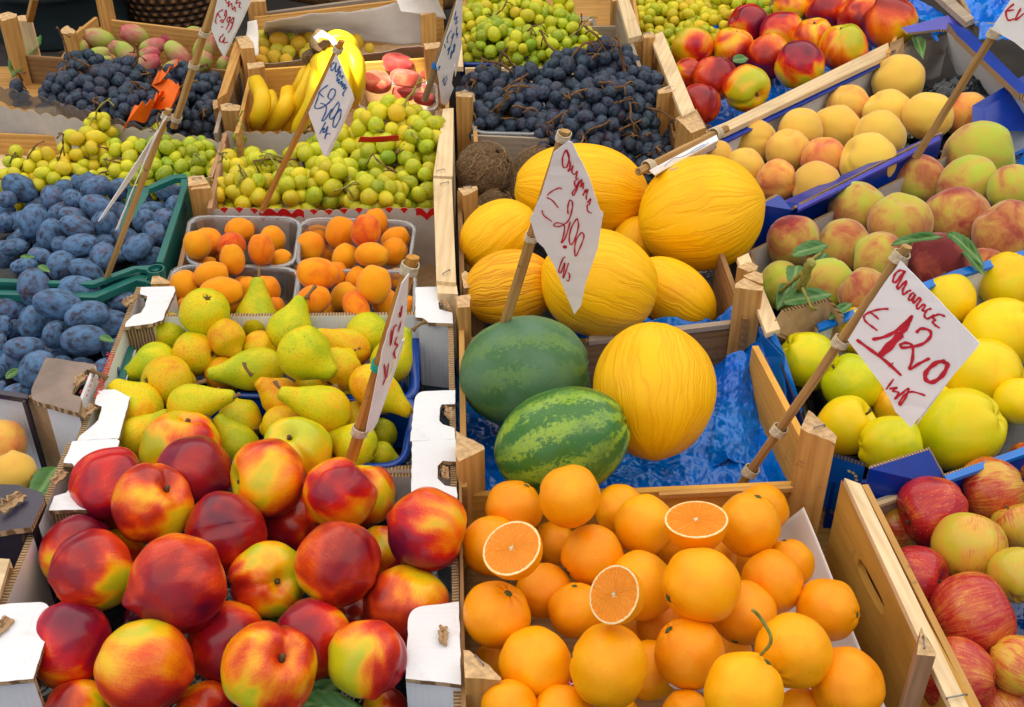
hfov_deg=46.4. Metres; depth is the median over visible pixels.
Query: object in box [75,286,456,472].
cardboard box
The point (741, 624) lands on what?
orange
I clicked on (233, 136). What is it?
grape bunch
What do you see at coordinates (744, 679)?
orange
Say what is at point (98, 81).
grape bunch
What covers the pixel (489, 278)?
melon
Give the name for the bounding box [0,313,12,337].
plum
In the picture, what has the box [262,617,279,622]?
leaf
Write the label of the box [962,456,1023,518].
red apple
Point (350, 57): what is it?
banana bunch
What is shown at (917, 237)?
leaf
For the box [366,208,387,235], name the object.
apricot
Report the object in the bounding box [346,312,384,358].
pear
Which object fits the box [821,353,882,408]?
yellow apple
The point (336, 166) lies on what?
grape bunch
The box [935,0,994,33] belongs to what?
wooden crate
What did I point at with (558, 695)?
orange
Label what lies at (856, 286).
peach
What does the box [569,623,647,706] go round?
orange
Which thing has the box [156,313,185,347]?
pear
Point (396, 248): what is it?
apricot
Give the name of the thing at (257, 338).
pear
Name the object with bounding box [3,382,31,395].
plum
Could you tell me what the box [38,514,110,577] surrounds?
nectarine
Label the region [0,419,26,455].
white peach
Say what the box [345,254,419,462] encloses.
price sign
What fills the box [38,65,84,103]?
grape bunch
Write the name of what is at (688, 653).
orange
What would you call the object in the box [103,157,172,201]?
grape bunch
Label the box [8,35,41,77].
leaf
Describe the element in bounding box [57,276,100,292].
plum
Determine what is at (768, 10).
grape bunch
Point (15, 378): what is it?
plum
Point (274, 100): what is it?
banana
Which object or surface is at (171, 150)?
grape bunch
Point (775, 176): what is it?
white peach
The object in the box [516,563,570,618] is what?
orange
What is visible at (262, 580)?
nectarine
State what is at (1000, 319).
yellow apple
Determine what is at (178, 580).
nectarine
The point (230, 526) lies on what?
nectarine
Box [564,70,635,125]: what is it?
grape bunch
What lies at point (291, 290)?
punnet
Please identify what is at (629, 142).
grape bunch
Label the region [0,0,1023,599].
market stall table
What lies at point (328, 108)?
price sign
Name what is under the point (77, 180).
plum
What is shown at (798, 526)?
paper liner
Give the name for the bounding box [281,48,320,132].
banana bunch
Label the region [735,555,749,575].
orange
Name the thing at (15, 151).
grape bunch
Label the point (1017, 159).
blue film
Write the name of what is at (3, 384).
plum
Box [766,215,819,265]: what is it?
peach
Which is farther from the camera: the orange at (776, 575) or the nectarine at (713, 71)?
the nectarine at (713, 71)
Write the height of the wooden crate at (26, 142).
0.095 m
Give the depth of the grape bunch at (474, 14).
2.13 m
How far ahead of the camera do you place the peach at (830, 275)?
1.43 m
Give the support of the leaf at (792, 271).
on the twig
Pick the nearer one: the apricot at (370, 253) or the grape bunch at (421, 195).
the apricot at (370, 253)
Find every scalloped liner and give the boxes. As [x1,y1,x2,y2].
[0,86,185,137]
[0,106,221,169]
[213,207,435,266]
[220,207,433,220]
[222,131,397,173]
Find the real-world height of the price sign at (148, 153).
0.237 m
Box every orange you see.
[463,516,509,576]
[463,581,530,648]
[475,646,502,679]
[481,679,536,706]
[483,521,542,579]
[485,480,542,526]
[498,626,570,696]
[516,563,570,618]
[536,684,590,706]
[537,521,571,564]
[539,464,600,528]
[548,582,601,637]
[561,524,623,585]
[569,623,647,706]
[589,565,644,624]
[595,484,639,534]
[614,494,670,553]
[614,550,669,620]
[621,620,641,640]
[626,701,636,706]
[636,607,680,639]
[637,640,673,700]
[654,617,724,689]
[655,541,681,564]
[662,548,740,622]
[662,689,705,706]
[664,501,728,549]
[704,651,783,706]
[712,580,776,644]
[714,542,736,565]
[720,635,751,653]
[722,492,780,557]
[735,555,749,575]
[741,549,803,614]
[742,483,789,526]
[754,612,833,688]
[771,539,814,583]
[783,688,818,706]
[796,578,859,641]
[811,646,885,706]
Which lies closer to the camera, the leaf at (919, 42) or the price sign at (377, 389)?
the price sign at (377, 389)
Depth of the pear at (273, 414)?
1.23 m
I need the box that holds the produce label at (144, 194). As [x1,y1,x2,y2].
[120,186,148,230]
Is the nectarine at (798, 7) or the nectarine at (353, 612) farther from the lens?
the nectarine at (798, 7)
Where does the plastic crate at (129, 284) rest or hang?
on the cardboard box at (103, 415)
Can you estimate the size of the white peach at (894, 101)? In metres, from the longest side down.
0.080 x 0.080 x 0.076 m
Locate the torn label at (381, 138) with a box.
[358,135,398,142]
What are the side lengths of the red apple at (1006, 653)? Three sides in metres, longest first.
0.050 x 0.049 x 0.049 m
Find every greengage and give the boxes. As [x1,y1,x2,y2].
[255,54,267,62]
[258,30,268,39]
[258,37,269,48]
[258,46,269,56]
[267,50,281,62]
[269,31,288,46]
[269,43,283,52]
[280,53,292,65]
[281,45,295,58]
[286,32,296,44]
[290,36,306,53]
[299,47,309,58]
[303,31,313,42]
[351,34,363,48]
[364,43,374,53]
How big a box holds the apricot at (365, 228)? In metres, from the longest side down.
0.042 x 0.038 x 0.036 m
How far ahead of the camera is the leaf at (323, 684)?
0.96 m
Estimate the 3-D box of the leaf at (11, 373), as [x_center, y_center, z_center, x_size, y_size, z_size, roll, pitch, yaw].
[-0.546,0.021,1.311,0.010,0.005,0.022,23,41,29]
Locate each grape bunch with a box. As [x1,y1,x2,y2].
[0,141,44,210]
[2,144,25,171]
[9,71,29,106]
[21,132,73,179]
[32,160,97,192]
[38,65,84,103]
[39,60,68,114]
[56,27,112,74]
[56,126,121,170]
[63,92,112,118]
[72,57,125,111]
[83,98,119,161]
[97,159,157,201]
[99,136,146,178]
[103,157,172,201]
[106,43,154,89]
[108,81,161,127]
[141,68,160,92]
[141,122,166,131]
[146,91,188,133]
[147,112,186,176]
[154,105,191,136]
[163,60,208,94]
[170,154,209,185]
[179,71,222,110]
[182,135,215,176]
[188,94,216,140]
[192,175,233,208]
[207,148,247,199]
[217,164,271,209]
[232,110,246,157]
[244,146,292,189]
[253,142,331,190]
[259,150,322,209]
[305,125,343,182]
[308,151,357,210]
[330,123,384,180]
[334,167,411,209]
[347,76,424,160]
[350,127,421,181]
[366,153,434,208]
[396,149,422,185]
[398,110,445,164]
[453,47,510,114]
[459,33,487,73]
[461,0,498,42]
[466,0,513,20]
[467,0,523,61]
[469,90,512,139]
[475,73,543,135]
[480,49,548,102]
[492,0,550,40]
[501,22,557,66]
[502,78,572,129]
[511,105,553,146]
[525,8,579,49]
[525,16,597,61]
[526,0,575,23]
[530,104,581,147]
[538,29,599,89]
[556,81,637,143]
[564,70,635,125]
[570,119,626,155]
[572,13,598,49]
[582,25,640,75]
[608,35,663,114]
[617,95,675,139]
[617,119,642,163]
[622,102,669,175]
[630,0,655,5]
[635,140,673,184]
[637,3,669,34]
[642,23,680,62]
[656,0,702,4]
[659,0,711,27]
[663,120,710,138]
[680,20,716,40]
[700,7,733,33]
[703,0,745,24]
[730,0,772,12]
[762,7,771,14]
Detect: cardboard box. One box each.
[0,352,114,533]
[0,438,460,706]
[0,484,56,602]
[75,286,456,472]
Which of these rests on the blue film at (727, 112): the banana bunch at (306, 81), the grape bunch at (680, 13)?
the grape bunch at (680, 13)
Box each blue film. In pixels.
[456,306,786,490]
[707,6,875,128]
[708,351,768,466]
[772,152,1023,317]
[908,0,944,41]
[917,544,1023,635]
[965,0,1009,39]
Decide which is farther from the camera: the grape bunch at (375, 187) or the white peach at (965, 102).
the white peach at (965, 102)
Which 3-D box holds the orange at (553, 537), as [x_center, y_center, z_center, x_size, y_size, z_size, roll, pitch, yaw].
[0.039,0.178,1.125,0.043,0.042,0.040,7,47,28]
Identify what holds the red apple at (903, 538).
on the blue film at (1018, 609)
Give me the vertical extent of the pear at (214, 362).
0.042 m
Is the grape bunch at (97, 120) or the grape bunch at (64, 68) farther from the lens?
the grape bunch at (64, 68)
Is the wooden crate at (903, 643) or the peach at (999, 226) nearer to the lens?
the wooden crate at (903, 643)
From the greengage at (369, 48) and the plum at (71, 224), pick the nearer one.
the plum at (71, 224)
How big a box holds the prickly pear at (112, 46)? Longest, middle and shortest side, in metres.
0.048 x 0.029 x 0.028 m
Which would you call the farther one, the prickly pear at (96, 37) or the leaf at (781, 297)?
the prickly pear at (96, 37)
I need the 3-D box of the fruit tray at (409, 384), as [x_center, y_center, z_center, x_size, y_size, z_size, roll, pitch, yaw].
[-0.263,0.032,1.357,0.324,0.061,0.156,0,35,0]
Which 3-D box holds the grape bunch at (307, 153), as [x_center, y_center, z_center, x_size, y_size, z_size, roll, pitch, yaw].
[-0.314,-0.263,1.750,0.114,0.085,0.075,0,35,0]
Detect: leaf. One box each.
[5,368,17,378]
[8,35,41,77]
[20,254,33,258]
[29,466,56,496]
[37,264,49,271]
[99,334,113,341]
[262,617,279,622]
[302,689,361,706]
[309,679,339,706]
[733,54,747,62]
[776,283,794,310]
[782,287,832,305]
[786,265,802,289]
[791,240,828,256]
[814,252,829,260]
[829,302,852,319]
[891,231,942,245]
[911,36,925,58]
[946,231,984,268]
[961,252,984,276]
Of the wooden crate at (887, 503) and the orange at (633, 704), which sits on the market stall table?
the wooden crate at (887, 503)
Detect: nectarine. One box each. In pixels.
[36,601,111,688]
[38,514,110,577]
[44,679,109,706]
[47,528,132,610]
[68,447,140,527]
[93,619,194,706]
[109,528,144,561]
[111,463,193,542]
[122,533,227,633]
[123,610,140,624]
[138,410,222,463]
[157,435,231,505]
[175,680,233,706]
[184,491,267,573]
[187,600,262,682]
[220,621,317,706]
[227,541,303,618]
[230,438,306,518]
[264,497,319,551]
[277,598,348,679]
[294,521,380,607]
[302,457,377,524]
[328,620,406,699]
[337,598,363,622]
[357,465,395,527]
[363,564,450,648]
[363,687,407,706]
[367,526,401,573]
[386,486,466,571]
[671,26,713,61]
[676,57,697,87]
[686,83,720,124]
[692,56,735,99]
[713,27,753,67]
[723,64,770,111]
[727,3,767,39]
[745,32,787,78]
[758,12,801,41]
[773,0,811,20]
[774,40,824,88]
[791,17,830,46]
[805,0,845,26]
[818,23,867,69]
[837,0,875,31]
[862,0,918,47]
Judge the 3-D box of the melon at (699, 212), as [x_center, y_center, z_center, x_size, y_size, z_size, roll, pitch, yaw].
[0.240,-0.176,1.511,0.160,0.142,0.146,-14,69,16]
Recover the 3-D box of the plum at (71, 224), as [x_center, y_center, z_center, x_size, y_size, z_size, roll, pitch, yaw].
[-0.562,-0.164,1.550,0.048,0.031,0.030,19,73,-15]
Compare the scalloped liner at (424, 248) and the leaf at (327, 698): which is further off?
the scalloped liner at (424, 248)
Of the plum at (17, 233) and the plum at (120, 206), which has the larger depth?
the plum at (120, 206)
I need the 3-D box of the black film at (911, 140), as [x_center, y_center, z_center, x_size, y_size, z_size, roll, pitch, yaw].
[0.574,-0.324,1.891,0.608,0.041,0.187,-23,41,-29]
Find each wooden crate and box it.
[0,12,238,142]
[0,133,229,187]
[0,558,13,598]
[17,0,240,98]
[151,175,457,379]
[207,103,455,242]
[217,36,449,157]
[248,0,443,110]
[267,0,391,14]
[289,0,454,9]
[454,0,642,77]
[455,271,800,574]
[456,32,675,187]
[456,410,980,706]
[457,186,779,350]
[630,0,639,27]
[653,0,906,148]
[876,495,896,515]
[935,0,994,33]
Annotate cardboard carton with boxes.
[704,15,1023,250]
[746,131,1023,356]
[759,298,1023,527]
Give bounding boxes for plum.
[0,173,38,202]
[0,191,16,207]
[0,206,15,213]
[0,211,14,232]
[0,214,14,229]
[0,238,27,256]
[0,252,14,268]
[0,298,25,319]
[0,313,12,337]
[0,333,6,349]
[0,353,21,374]
[0,363,5,378]
[0,379,6,389]
[3,337,46,358]
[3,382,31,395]
[6,234,32,252]
[10,258,39,273]
[10,319,20,337]
[11,209,21,230]
[11,229,30,242]
[12,375,19,382]
[17,266,52,305]
[17,305,45,337]
[18,201,48,238]
[18,349,54,388]
[24,196,48,211]
[28,247,51,264]
[32,288,80,320]
[36,217,65,250]
[40,184,62,208]
[42,319,66,348]
[45,346,70,355]
[46,250,76,279]
[46,319,69,328]
[48,201,80,219]
[51,236,66,251]
[54,179,74,191]
[55,355,71,360]
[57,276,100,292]
[58,207,91,220]
[59,214,95,235]
[60,324,107,355]
[62,189,82,207]
[62,233,98,257]
[64,300,111,326]
[67,258,103,279]
[70,354,87,358]
[71,170,94,192]
[72,357,94,384]
[79,194,118,216]
[80,175,110,195]
[89,241,113,271]
[90,210,116,235]
[95,357,119,379]
[96,234,114,244]
[98,310,125,337]
[103,338,115,356]
[107,178,130,199]
[107,291,133,311]
[109,225,136,245]
[114,202,124,218]
[116,250,125,262]
[121,233,153,261]
[132,209,153,232]
[137,247,160,265]
[138,201,164,212]
[142,221,166,246]
[146,192,156,201]
[152,208,172,229]
[155,184,180,201]
[165,195,186,211]
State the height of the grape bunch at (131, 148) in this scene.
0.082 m
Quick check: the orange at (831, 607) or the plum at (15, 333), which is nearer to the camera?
the orange at (831, 607)
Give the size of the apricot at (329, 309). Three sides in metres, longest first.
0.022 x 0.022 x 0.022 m
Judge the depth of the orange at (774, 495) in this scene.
1.10 m
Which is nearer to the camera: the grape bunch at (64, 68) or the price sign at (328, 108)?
the price sign at (328, 108)
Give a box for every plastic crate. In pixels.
[0,174,192,289]
[0,274,150,396]
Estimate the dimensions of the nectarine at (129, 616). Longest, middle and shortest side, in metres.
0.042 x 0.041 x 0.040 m
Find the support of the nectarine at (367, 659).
on the nectarine at (394, 697)
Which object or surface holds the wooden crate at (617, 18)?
on the market stall table
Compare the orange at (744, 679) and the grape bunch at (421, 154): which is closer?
the orange at (744, 679)
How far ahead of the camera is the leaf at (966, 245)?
1.43 m
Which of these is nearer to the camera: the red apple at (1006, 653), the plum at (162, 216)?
the red apple at (1006, 653)
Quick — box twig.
[778,252,821,310]
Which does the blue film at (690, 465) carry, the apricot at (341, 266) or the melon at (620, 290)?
the melon at (620, 290)
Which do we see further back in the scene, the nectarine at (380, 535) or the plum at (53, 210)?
the plum at (53, 210)
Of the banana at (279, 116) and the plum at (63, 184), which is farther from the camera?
the banana at (279, 116)
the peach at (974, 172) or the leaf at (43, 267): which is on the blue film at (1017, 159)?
the peach at (974, 172)
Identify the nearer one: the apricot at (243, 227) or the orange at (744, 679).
the orange at (744, 679)
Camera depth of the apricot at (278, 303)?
1.41 m
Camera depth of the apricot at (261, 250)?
1.46 m
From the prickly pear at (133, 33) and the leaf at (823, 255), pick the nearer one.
the leaf at (823, 255)
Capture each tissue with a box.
[246,20,258,55]
[264,3,420,45]
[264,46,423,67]
[397,0,445,18]
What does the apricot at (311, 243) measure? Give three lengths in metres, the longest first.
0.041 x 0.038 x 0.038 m
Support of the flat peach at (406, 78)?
on the flat peach at (400, 92)
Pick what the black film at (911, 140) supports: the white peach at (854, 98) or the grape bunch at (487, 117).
the white peach at (854, 98)
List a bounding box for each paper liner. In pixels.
[465,561,754,706]
[777,507,884,706]
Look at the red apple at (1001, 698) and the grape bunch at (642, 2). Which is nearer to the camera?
the red apple at (1001, 698)
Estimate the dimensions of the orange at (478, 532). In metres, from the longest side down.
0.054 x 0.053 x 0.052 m
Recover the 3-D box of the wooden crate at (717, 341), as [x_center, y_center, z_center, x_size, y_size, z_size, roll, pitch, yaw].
[0.125,0.052,1.311,0.378,0.181,0.385,0,35,0]
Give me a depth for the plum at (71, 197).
1.63 m
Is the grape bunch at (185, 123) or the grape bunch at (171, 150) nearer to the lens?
the grape bunch at (171, 150)
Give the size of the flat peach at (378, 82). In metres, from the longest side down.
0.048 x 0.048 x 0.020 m
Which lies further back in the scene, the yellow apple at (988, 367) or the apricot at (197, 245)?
the apricot at (197, 245)
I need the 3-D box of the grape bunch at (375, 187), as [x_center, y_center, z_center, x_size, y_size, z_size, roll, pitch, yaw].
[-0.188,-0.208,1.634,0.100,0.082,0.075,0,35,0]
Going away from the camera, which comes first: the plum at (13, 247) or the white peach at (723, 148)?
the plum at (13, 247)
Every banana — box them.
[248,75,270,130]
[257,89,277,130]
[260,85,295,130]
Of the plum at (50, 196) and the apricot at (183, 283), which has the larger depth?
the plum at (50, 196)
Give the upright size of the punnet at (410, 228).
0.063 m
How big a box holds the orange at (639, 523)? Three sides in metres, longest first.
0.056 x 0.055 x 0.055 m
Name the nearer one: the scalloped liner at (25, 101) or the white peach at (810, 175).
the white peach at (810, 175)
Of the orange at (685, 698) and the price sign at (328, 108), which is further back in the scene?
the price sign at (328, 108)
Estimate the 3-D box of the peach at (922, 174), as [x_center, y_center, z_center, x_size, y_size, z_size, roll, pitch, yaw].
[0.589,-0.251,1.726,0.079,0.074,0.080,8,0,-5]
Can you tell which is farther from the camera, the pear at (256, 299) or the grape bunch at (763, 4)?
the grape bunch at (763, 4)
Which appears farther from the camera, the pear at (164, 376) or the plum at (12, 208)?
the plum at (12, 208)
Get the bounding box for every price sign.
[98,108,171,284]
[170,0,251,128]
[259,39,353,210]
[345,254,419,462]
[421,0,462,105]
[500,128,602,322]
[635,125,729,176]
[737,244,979,482]
[912,0,1023,158]
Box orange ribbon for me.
[123,59,179,130]
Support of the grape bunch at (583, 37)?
in the punnet at (592, 22)
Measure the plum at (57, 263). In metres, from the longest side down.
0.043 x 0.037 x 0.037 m
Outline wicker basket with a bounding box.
[126,0,210,27]
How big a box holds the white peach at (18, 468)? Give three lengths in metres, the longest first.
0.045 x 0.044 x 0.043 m
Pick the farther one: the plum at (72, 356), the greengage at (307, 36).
the greengage at (307, 36)
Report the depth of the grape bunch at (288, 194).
1.64 m
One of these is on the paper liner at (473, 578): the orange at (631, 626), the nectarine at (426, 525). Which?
the orange at (631, 626)
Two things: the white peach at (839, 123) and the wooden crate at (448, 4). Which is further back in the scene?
the wooden crate at (448, 4)
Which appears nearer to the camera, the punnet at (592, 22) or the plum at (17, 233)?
the plum at (17, 233)
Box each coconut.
[454,140,513,196]
[478,188,511,205]
[502,168,519,199]
[513,145,550,170]
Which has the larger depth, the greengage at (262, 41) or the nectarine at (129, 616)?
the greengage at (262, 41)
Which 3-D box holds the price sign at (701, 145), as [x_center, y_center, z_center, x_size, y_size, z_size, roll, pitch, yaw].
[0.232,-0.254,1.534,0.188,0.030,0.054,-30,45,-35]
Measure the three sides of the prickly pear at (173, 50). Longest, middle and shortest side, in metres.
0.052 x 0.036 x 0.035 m
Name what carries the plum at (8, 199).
on the plum at (10, 213)
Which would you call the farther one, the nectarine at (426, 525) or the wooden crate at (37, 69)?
the wooden crate at (37, 69)
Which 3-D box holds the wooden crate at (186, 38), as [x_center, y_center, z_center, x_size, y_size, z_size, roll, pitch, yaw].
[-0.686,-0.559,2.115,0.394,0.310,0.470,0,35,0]
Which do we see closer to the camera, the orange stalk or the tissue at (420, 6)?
the orange stalk
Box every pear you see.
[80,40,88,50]
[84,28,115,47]
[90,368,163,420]
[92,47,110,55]
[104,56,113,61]
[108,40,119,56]
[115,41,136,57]
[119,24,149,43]
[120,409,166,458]
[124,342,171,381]
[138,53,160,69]
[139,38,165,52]
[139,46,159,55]
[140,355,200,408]
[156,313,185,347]
[161,34,170,41]
[162,59,180,68]
[164,40,191,62]
[166,384,240,416]
[172,331,218,376]
[178,288,229,334]
[187,26,199,29]
[192,33,215,56]
[195,347,283,390]
[198,50,212,72]
[204,356,236,390]
[205,413,258,459]
[207,318,245,357]
[217,55,228,68]
[217,387,262,435]
[236,266,276,335]
[242,330,276,351]
[242,362,297,411]
[254,405,297,435]
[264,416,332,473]
[266,284,316,347]
[273,380,351,431]
[276,325,339,389]
[295,379,322,386]
[318,328,370,364]
[320,347,360,391]
[328,423,377,464]
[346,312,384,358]
[346,401,388,430]
[349,364,413,417]
[370,320,425,381]
[371,441,405,465]
[375,417,396,445]
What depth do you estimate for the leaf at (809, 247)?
1.46 m
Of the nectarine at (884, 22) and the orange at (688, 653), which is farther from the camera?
the nectarine at (884, 22)
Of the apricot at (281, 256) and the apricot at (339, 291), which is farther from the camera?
the apricot at (281, 256)
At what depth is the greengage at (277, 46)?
2.09 m
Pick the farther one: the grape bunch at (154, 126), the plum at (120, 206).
the grape bunch at (154, 126)
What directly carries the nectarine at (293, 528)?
in the cardboard box at (431, 677)
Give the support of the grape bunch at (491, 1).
in the fruit tray at (469, 64)
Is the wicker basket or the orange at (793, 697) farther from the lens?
the wicker basket
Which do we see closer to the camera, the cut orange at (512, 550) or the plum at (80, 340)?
the cut orange at (512, 550)
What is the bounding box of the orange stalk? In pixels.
[751,609,772,655]
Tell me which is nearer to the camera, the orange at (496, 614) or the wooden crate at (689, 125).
the orange at (496, 614)
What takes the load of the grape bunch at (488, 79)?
in the punnet at (502, 133)
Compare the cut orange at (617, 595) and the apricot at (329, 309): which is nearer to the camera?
the cut orange at (617, 595)
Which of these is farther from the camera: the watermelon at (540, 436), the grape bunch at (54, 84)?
the grape bunch at (54, 84)
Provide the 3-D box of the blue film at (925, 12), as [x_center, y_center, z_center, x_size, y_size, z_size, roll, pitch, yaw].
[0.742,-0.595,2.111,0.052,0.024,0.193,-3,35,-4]
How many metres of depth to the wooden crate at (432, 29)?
2.17 m
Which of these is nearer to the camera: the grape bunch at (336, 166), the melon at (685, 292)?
the melon at (685, 292)
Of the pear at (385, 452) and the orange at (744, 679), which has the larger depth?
the pear at (385, 452)
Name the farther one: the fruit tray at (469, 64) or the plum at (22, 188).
the fruit tray at (469, 64)
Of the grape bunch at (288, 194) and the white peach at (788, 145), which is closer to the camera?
the grape bunch at (288, 194)
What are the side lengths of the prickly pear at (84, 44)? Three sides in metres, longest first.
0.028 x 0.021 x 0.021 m
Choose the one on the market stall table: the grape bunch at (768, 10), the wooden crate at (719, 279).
the wooden crate at (719, 279)
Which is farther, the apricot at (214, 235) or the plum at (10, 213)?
the plum at (10, 213)
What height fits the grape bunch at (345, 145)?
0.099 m
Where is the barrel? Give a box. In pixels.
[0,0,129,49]
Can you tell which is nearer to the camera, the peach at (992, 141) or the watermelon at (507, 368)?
the watermelon at (507, 368)
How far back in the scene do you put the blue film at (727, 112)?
2.00 m
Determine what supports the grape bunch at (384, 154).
in the wooden crate at (444, 160)
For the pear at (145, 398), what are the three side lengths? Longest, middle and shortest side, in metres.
0.086 x 0.054 x 0.053 m
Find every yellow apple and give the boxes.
[781,332,838,390]
[817,395,875,454]
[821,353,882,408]
[839,307,857,353]
[858,416,924,468]
[873,388,916,422]
[917,388,1007,470]
[930,271,976,323]
[946,339,1023,398]
[962,297,1023,363]
[979,251,1023,301]
[993,378,1023,424]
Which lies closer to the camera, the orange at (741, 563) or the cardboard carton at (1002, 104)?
the orange at (741, 563)
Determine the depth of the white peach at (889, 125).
1.79 m
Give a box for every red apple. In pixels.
[885,508,916,547]
[896,476,968,547]
[901,545,949,602]
[924,636,996,706]
[929,571,1017,653]
[930,512,1008,575]
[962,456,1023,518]
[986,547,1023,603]
[987,685,1023,706]
[989,635,1023,695]
[990,503,1023,547]
[1006,442,1023,478]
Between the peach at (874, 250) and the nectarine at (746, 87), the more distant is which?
the nectarine at (746, 87)
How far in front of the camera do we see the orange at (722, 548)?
1.07 m
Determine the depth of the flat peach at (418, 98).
1.95 m
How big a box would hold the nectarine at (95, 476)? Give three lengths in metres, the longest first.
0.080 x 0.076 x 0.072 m
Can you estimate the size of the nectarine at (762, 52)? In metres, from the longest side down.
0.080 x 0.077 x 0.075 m
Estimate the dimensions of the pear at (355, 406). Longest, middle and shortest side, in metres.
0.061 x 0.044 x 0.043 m
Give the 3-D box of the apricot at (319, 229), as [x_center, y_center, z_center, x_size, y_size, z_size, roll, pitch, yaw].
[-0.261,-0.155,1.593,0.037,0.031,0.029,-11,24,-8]
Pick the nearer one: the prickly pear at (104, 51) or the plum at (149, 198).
the plum at (149, 198)
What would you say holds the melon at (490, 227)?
in the wooden crate at (719, 279)
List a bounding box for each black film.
[840,78,951,175]
[929,75,989,98]
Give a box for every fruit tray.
[139,338,419,401]
[211,392,414,467]
[460,30,528,77]
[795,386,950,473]
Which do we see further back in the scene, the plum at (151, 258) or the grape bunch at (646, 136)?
the grape bunch at (646, 136)
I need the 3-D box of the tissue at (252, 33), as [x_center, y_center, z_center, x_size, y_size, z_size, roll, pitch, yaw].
[-0.452,-0.551,2.086,0.033,0.048,0.091,0,35,0]
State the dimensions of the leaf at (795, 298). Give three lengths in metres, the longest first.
0.065 x 0.023 x 0.011 m
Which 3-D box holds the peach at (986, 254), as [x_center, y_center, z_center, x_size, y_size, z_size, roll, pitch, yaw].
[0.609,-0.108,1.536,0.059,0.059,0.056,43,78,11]
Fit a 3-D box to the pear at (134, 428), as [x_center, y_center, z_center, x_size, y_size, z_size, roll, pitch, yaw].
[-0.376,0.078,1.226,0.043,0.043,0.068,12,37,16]
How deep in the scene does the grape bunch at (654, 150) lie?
1.80 m
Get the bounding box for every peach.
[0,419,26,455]
[0,450,37,487]
[365,70,391,93]
[382,52,413,72]
[390,68,422,87]
[392,86,414,100]
[413,91,434,105]
[707,140,732,157]
[728,148,764,177]
[738,120,775,163]
[756,158,794,199]
[762,260,795,309]
[765,128,808,171]
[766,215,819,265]
[778,108,822,141]
[793,161,839,195]
[800,137,843,173]
[806,258,851,304]
[817,105,859,146]
[820,218,868,271]
[825,84,868,118]
[828,181,883,231]
[837,267,880,306]
[839,132,896,176]
[852,110,906,150]
[854,231,907,273]
[862,89,909,123]
[867,192,933,245]
[871,54,924,98]
[896,154,943,201]
[901,92,953,139]
[907,232,970,282]
[926,187,990,239]
[936,155,996,204]
[941,120,1014,169]
[949,92,984,133]
[971,199,1023,252]
[978,248,1000,261]
[986,164,1023,204]
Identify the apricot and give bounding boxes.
[169,270,199,299]
[177,297,183,307]
[183,230,211,260]
[192,261,228,285]
[195,257,216,262]
[199,228,221,255]
[200,276,242,305]
[211,254,219,261]
[217,232,245,254]
[219,244,244,275]
[224,217,253,241]
[230,300,241,312]
[239,276,252,296]
[248,234,274,265]
[260,225,285,250]
[260,276,280,297]
[271,249,291,270]
[271,297,284,310]
[296,257,339,288]
[297,231,325,258]
[298,285,330,312]
[308,225,327,243]
[322,243,334,261]
[322,305,339,312]
[325,216,352,248]
[330,282,356,311]
[332,243,356,268]
[332,262,346,286]
[342,291,369,313]
[345,266,363,286]
[351,214,380,245]
[354,242,388,266]
[356,265,391,303]
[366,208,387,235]
[372,290,394,311]
[381,227,409,245]
[382,237,407,266]
[389,268,399,289]
[407,295,412,311]
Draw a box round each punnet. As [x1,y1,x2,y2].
[169,264,296,312]
[185,215,300,300]
[296,217,415,305]
[296,269,416,311]
[357,81,438,114]
[472,82,545,135]
[579,16,595,25]
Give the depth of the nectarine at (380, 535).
1.09 m
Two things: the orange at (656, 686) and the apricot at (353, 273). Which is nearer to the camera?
the orange at (656, 686)
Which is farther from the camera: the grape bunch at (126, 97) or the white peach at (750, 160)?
the grape bunch at (126, 97)
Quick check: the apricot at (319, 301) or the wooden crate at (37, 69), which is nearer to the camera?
the apricot at (319, 301)
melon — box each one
[459,199,532,267]
[466,249,548,324]
[514,143,647,230]
[541,228,657,335]
[593,322,716,460]
[615,216,652,256]
[638,155,765,270]
[649,256,716,321]
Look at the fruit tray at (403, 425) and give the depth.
1.28 m
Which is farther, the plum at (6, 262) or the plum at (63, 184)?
the plum at (63, 184)
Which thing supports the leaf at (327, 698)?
in the cardboard box at (431, 677)
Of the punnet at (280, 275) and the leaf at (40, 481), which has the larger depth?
the punnet at (280, 275)
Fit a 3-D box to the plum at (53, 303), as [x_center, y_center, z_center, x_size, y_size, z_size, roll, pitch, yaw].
[-0.523,-0.057,1.384,0.060,0.037,0.036,10,34,-15]
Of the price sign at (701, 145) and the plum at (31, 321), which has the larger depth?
the price sign at (701, 145)
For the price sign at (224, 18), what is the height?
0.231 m
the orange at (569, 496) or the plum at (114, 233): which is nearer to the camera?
the orange at (569, 496)
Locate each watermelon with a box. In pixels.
[459,315,590,425]
[494,386,629,494]
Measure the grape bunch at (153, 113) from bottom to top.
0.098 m
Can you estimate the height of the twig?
0.078 m
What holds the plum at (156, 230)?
in the plastic crate at (167, 260)
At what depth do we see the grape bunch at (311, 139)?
1.78 m
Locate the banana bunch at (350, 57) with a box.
[309,29,365,114]

